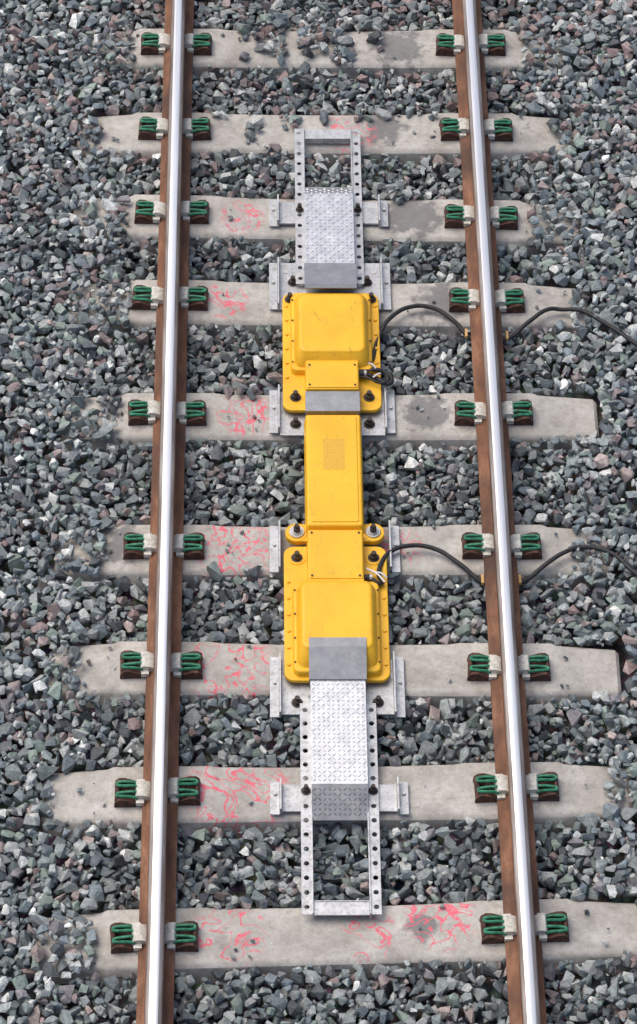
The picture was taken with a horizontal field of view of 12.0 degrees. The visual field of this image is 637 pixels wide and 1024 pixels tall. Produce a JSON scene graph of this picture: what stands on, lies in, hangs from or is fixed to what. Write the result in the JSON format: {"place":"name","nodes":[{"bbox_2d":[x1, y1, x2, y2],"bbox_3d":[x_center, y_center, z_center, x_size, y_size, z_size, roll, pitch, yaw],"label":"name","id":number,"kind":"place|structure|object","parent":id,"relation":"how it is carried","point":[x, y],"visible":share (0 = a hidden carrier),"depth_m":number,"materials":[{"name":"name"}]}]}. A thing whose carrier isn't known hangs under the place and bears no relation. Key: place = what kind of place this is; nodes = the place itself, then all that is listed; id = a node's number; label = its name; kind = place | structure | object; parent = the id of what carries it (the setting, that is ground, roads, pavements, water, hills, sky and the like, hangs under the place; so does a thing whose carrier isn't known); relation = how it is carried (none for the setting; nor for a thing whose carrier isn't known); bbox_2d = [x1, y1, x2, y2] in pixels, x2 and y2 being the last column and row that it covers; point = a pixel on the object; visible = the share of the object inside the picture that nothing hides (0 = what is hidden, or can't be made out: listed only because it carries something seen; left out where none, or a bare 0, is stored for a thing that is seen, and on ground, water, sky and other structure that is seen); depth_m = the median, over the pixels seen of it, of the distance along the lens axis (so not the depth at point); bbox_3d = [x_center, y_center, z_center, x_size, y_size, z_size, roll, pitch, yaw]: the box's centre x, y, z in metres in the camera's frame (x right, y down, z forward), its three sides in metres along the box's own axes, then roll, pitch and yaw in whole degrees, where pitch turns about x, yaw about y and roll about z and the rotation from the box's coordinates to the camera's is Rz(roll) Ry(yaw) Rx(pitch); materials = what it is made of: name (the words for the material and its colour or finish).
{"place":"outdoors","nodes":[
{"label":"outdoors","id":0,"kind":"place"},
{"bbox_2d":[0,0,636,1023],"bbox_3d":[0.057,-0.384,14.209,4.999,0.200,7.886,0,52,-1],"label":"track ballast","id":1,"kind":"structure","parent":0,"point":[18,852],"depth_m":14.01,"materials":[{"name":"gravel"}]},
{"bbox_2d":[81,29,564,82],"bbox_3d":[0.026,-2.354,15.835,2.510,0.200,0.376,0,52,-1],"label":"concrete sleeper","id":2,"kind":"object","parent":1,"relation":"in","point":[412,51],"visible":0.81,"depth_m":15.73,"materials":[{"name":"grey concrete"}]},
{"bbox_2d":[141,32,169,54],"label":"rail fastening","id":3,"kind":"object","parent":2,"relation":"on","point":[152,43],"visible":1,"depth_m":15.68,"materials":[{"name":"green metal"}]},
{"bbox_2d":[185,33,211,55],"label":"rail fastening","id":4,"kind":"object","parent":2,"relation":"on","point":[199,44],"visible":0.98,"depth_m":15.68,"materials":[{"name":"green metal"}]},
{"bbox_2d":[435,33,464,55],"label":"rail fastening","id":5,"kind":"object","parent":2,"relation":"on","point":[447,45],"visible":0.98,"depth_m":15.71,"materials":[{"name":"green metal"}]},
{"bbox_2d":[478,33,505,55],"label":"rail fastening","id":6,"kind":"object","parent":2,"relation":"on","point":[493,45],"visible":1,"depth_m":15.71,"materials":[{"name":"green metal"}]},
{"bbox_2d":[77,113,572,168],"bbox_3d":[0.033,-1.867,15.455,2.510,0.200,0.376,0,52,-1],"label":"concrete sleeper","id":7,"kind":"object","parent":1,"relation":"in","point":[378,135],"visible":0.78,"depth_m":15.36,"materials":[{"name":"grey concrete"}]},
{"bbox_2d":[138,116,167,139],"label":"rail fastening","id":8,"kind":"object","parent":7,"relation":"on","point":[150,128],"visible":0.98,"depth_m":15.30,"materials":[{"name":"green metal"}]},
{"bbox_2d":[183,117,210,140],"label":"rail fastening","id":9,"kind":"object","parent":7,"relation":"on","point":[197,129],"visible":0.98,"depth_m":15.30,"materials":[{"name":"green metal"}]},
{"bbox_2d":[439,117,468,140],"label":"rail fastening","id":10,"kind":"object","parent":7,"relation":"on","point":[451,129],"visible":1,"depth_m":15.33,"materials":[{"name":"green metal"}]},
{"bbox_2d":[484,118,512,141],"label":"rail fastening","id":11,"kind":"object","parent":7,"relation":"on","point":[501,130],"visible":1,"depth_m":15.33,"materials":[{"name":"green metal"}]},
{"bbox_2d":[72,195,580,256],"bbox_3d":[0.040,-1.399,15.089,2.510,0.200,0.376,1,52,0],"label":"concrete sleeper","id":12,"kind":"object","parent":1,"relation":"on","point":[418,220],"visible":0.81,"depth_m":14.98,"materials":[{"name":"grey concrete"}]},
{"bbox_2d":[134,200,165,223],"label":"rail fastening","id":13,"kind":"object","parent":12,"relation":"on","point":[147,212],"visible":1,"depth_m":14.95,"materials":[{"name":"green metal"}]},
{"bbox_2d":[181,200,208,223],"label":"rail fastening","id":14,"kind":"object","parent":12,"relation":"on","point":[195,212],"visible":0.98,"depth_m":14.95,"materials":[{"name":"green metal"}]},
{"bbox_2d":[444,204,474,227],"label":"rail fastening","id":15,"kind":"object","parent":12,"relation":"on","point":[456,216],"visible":1,"depth_m":14.96,"materials":[{"name":"green metal"}]},
{"bbox_2d":[489,206,517,229],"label":"rail fastening","id":16,"kind":"object","parent":12,"relation":"on","point":[503,218],"visible":0.99,"depth_m":14.96,"materials":[{"name":"green metal"}]},
{"bbox_2d":[67,280,587,342],"bbox_3d":[0.047,-0.956,14.743,2.510,0.200,0.376,0,52,-1],"label":"concrete sleeper","id":17,"kind":"object","parent":1,"relation":"in","point":[245,305],"visible":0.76,"depth_m":14.64,"materials":[{"name":"grey concrete"}]},
{"bbox_2d":[131,285,163,309],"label":"rail fastening","id":18,"kind":"object","parent":17,"relation":"on","point":[146,298],"visible":1,"depth_m":14.60,"materials":[{"name":"green metal"}]},
{"bbox_2d":[179,286,208,310],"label":"rail fastening","id":19,"kind":"object","parent":17,"relation":"on","point":[194,298],"visible":0.98,"depth_m":14.60,"materials":[{"name":"green metal"}]},
{"bbox_2d":[449,287,479,312],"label":"rail fastening","id":20,"kind":"object","parent":17,"relation":"on","point":[461,300],"visible":0.98,"depth_m":14.62,"materials":[{"name":"green metal"}]},
{"bbox_2d":[495,288,524,312],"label":"rail fastening","id":21,"kind":"object","parent":17,"relation":"on","point":[510,301],"visible":0.98,"depth_m":14.62,"materials":[{"name":"green metal"}]},
{"bbox_2d":[62,393,598,455],"bbox_3d":[0.055,-0.396,14.306,2.510,0.200,0.376,0,52,-1],"label":"concrete sleeper","id":22,"kind":"object","parent":1,"relation":"in","point":[569,419],"visible":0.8,"depth_m":14.21,"materials":[{"name":"grey concrete"}]},
{"bbox_2d":[128,399,160,425],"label":"rail fastening","id":23,"kind":"object","parent":22,"relation":"on","point":[140,412],"visible":0.99,"depth_m":14.15,"materials":[{"name":"green metal"}]},
{"bbox_2d":[176,400,206,425],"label":"rail fastening","id":24,"kind":"object","parent":22,"relation":"on","point":[192,413],"visible":0.98,"depth_m":14.15,"materials":[{"name":"green metal"}]},
{"bbox_2d":[454,400,485,425],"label":"rail fastening","id":25,"kind":"object","parent":22,"relation":"on","point":[467,413],"visible":0.99,"depth_m":14.18,"materials":[{"name":"green metal"}]},
{"bbox_2d":[502,399,533,425],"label":"rail fastening","id":26,"kind":"object","parent":22,"relation":"on","point":[519,413],"visible":1,"depth_m":14.19,"materials":[{"name":"green metal"}]},
{"bbox_2d":[55,525,610,590],"bbox_3d":[0.064,0.223,13.822,2.510,0.200,0.376,0,52,-1],"label":"concrete sleeper","id":27,"kind":"object","parent":1,"relation":"in","point":[250,547],"visible":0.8,"depth_m":13.73,"materials":[{"name":"grey concrete"}]},
{"bbox_2d":[123,532,156,559],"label":"rail fastening","id":28,"kind":"object","parent":27,"relation":"on","point":[138,546],"visible":0.98,"depth_m":13.67,"materials":[{"name":"green metal"}]},
{"bbox_2d":[173,532,204,559],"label":"rail fastening","id":29,"kind":"object","parent":27,"relation":"on","point":[189,546],"visible":0.99,"depth_m":13.68,"materials":[{"name":"green metal"}]},
{"bbox_2d":[461,532,493,558],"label":"rail fastening","id":30,"kind":"object","parent":27,"relation":"on","point":[475,546],"visible":0.99,"depth_m":13.70,"materials":[{"name":"green metal"}]},
{"bbox_2d":[510,532,541,559],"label":"rail fastening","id":31,"kind":"object","parent":27,"relation":"on","point":[527,546],"visible":0.99,"depth_m":13.70,"materials":[{"name":"green metal"}]},
{"bbox_2d":[48,641,620,711],"bbox_3d":[0.071,0.741,13.417,2.510,0.200,0.376,0,52,-1],"label":"concrete sleeper","id":32,"kind":"object","parent":1,"relation":"in","point":[582,673],"visible":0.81,"depth_m":13.33,"materials":[{"name":"grey concrete"}]},
{"bbox_2d":[120,650,153,678],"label":"rail fastening","id":33,"kind":"object","parent":32,"relation":"on","point":[135,665],"visible":0.98,"depth_m":13.27,"materials":[{"name":"green metal"}]},
{"bbox_2d":[170,651,202,679],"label":"rail fastening","id":34,"kind":"object","parent":32,"relation":"on","point":[187,665],"visible":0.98,"depth_m":13.27,"materials":[{"name":"green metal"}]},
{"bbox_2d":[467,653,501,681],"bbox_3d":[0.734,0.677,13.314,0.163,0.066,0.120,2,52,0],"label":"rail fastening","id":35,"kind":"object","parent":32,"relation":"on","point":[481,667],"visible":0.99,"depth_m":13.29,"materials":[{"name":"green metal"}]},
{"bbox_2d":[518,653,550,681],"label":"rail fastening","id":36,"kind":"object","parent":32,"relation":"on","point":[534,667],"visible":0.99,"depth_m":13.29,"materials":[{"name":"green metal"}]},
{"bbox_2d":[35,899,636,985],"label":"concrete sleeper","id":37,"kind":"object","parent":1,"relation":"in","point":[287,940],"visible":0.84,"depth_m":12.51,"materials":[{"name":"grey concrete"}]},
{"bbox_2d":[110,922,146,953],"bbox_3d":[-0.773,1.740,12.455,0.163,0.066,0.120,-3,52,-4],"label":"rail fastening","id":38,"kind":"object","parent":37,"relation":"on","point":[126,938],"visible":0.98,"depth_m":12.43,"materials":[{"name":"green metal"}]},
{"bbox_2d":[136,0,193,1023],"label":"steel rail","id":39,"kind":"object","parent":37,"relation":"on","point":[156,960],"visible":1,"depth_m":13.59,"materials":[{"name":"silver metal"}]},
{"bbox_2d":[164,921,198,951],"bbox_3d":[-0.573,1.737,12.460,0.163,0.066,0.120,0,52,-1],"label":"rail fastening","id":40,"kind":"object","parent":37,"relation":"on","point":[182,937],"visible":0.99,"depth_m":12.44,"materials":[{"name":"green metal"}]},
{"bbox_2d":[479,913,516,943],"bbox_3d":[0.749,1.710,12.507,0.163,0.066,0.120,-2,52,-2],"label":"rail fastening","id":41,"kind":"object","parent":37,"relation":"on","point":[497,929],"visible":0.98,"depth_m":12.48,"materials":[{"name":"green metal"}]},
{"bbox_2d":[452,0,546,1023],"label":"steel rail","id":42,"kind":"object","parent":37,"relation":"on","point":[524,967],"visible":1,"depth_m":13.62,"materials":[{"name":"silver metal"}]},
{"bbox_2d":[534,911,568,941],"bbox_3d":[0.950,1.705,12.514,0.163,0.066,0.120,-1,52,-2],"label":"rail fastening","id":43,"kind":"object","parent":37,"relation":"on","point":[551,927],"visible":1,"depth_m":12.49,"materials":[{"name":"green metal"}]},
{"bbox_2d":[42,762,631,838],"bbox_3d":[0.079,1.248,13.021,2.510,0.200,0.376,-1,52,-1],"label":"concrete sleeper","id":44,"kind":"object","parent":1,"relation":"in","point":[444,796],"visible":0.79,"depth_m":12.93,"materials":[{"name":"grey concrete"}]},
{"bbox_2d":[114,778,149,807],"bbox_3d":[-0.785,1.187,12.886,0.163,0.066,0.120,0,52,-1],"label":"rail fastening","id":45,"kind":"object","parent":44,"relation":"on","point":[129,793],"visible":0.98,"depth_m":12.86,"materials":[{"name":"green metal"}]},
{"bbox_2d":[168,776,200,805],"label":"rail fastening","id":46,"kind":"object","parent":44,"relation":"on","point":[184,791],"visible":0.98,"depth_m":12.87,"materials":[{"name":"green metal"}]},
{"bbox_2d":[473,773,508,802],"bbox_3d":[0.743,1.169,12.929,0.163,0.066,0.120,-2,52,-3],"label":"rail fastening","id":47,"kind":"object","parent":44,"relation":"on","point":[488,788],"visible":1,"depth_m":12.91,"materials":[{"name":"green metal"}]},
{"bbox_2d":[525,772,559,800],"bbox_3d":[0.944,1.166,12.935,0.163,0.066,0.120,0,52,-1],"label":"rail fastening","id":48,"kind":"object","parent":44,"relation":"on","point":[543,786],"visible":0.99,"depth_m":12.91,"materials":[{"name":"green metal"}]},
{"bbox_2d":[269,127,408,918],"bbox_3d":[0.071,-0.165,13.889,0.588,0.165,4.556,0,52,-1],"label":"track magnet assembly","id":49,"kind":"object","parent":1,"relation":"on","point":[341,669],"visible":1,"depth_m":13.68,"materials":[{"name":"metal"}]},
{"bbox_2d":[359,304,636,385],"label":"black signal cable","id":50,"kind":"object","parent":1,"relation":"on","point":[363,373],"visible":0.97,"depth_m":14.54,"materials":[{"name":"rubber"}]},
{"bbox_2d":[364,543,636,585],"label":"black signal cable","id":51,"kind":"object","parent":1,"relation":"on","point":[466,569],"visible":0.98,"depth_m":13.66,"materials":[{"name":"rubber"}]}
]}

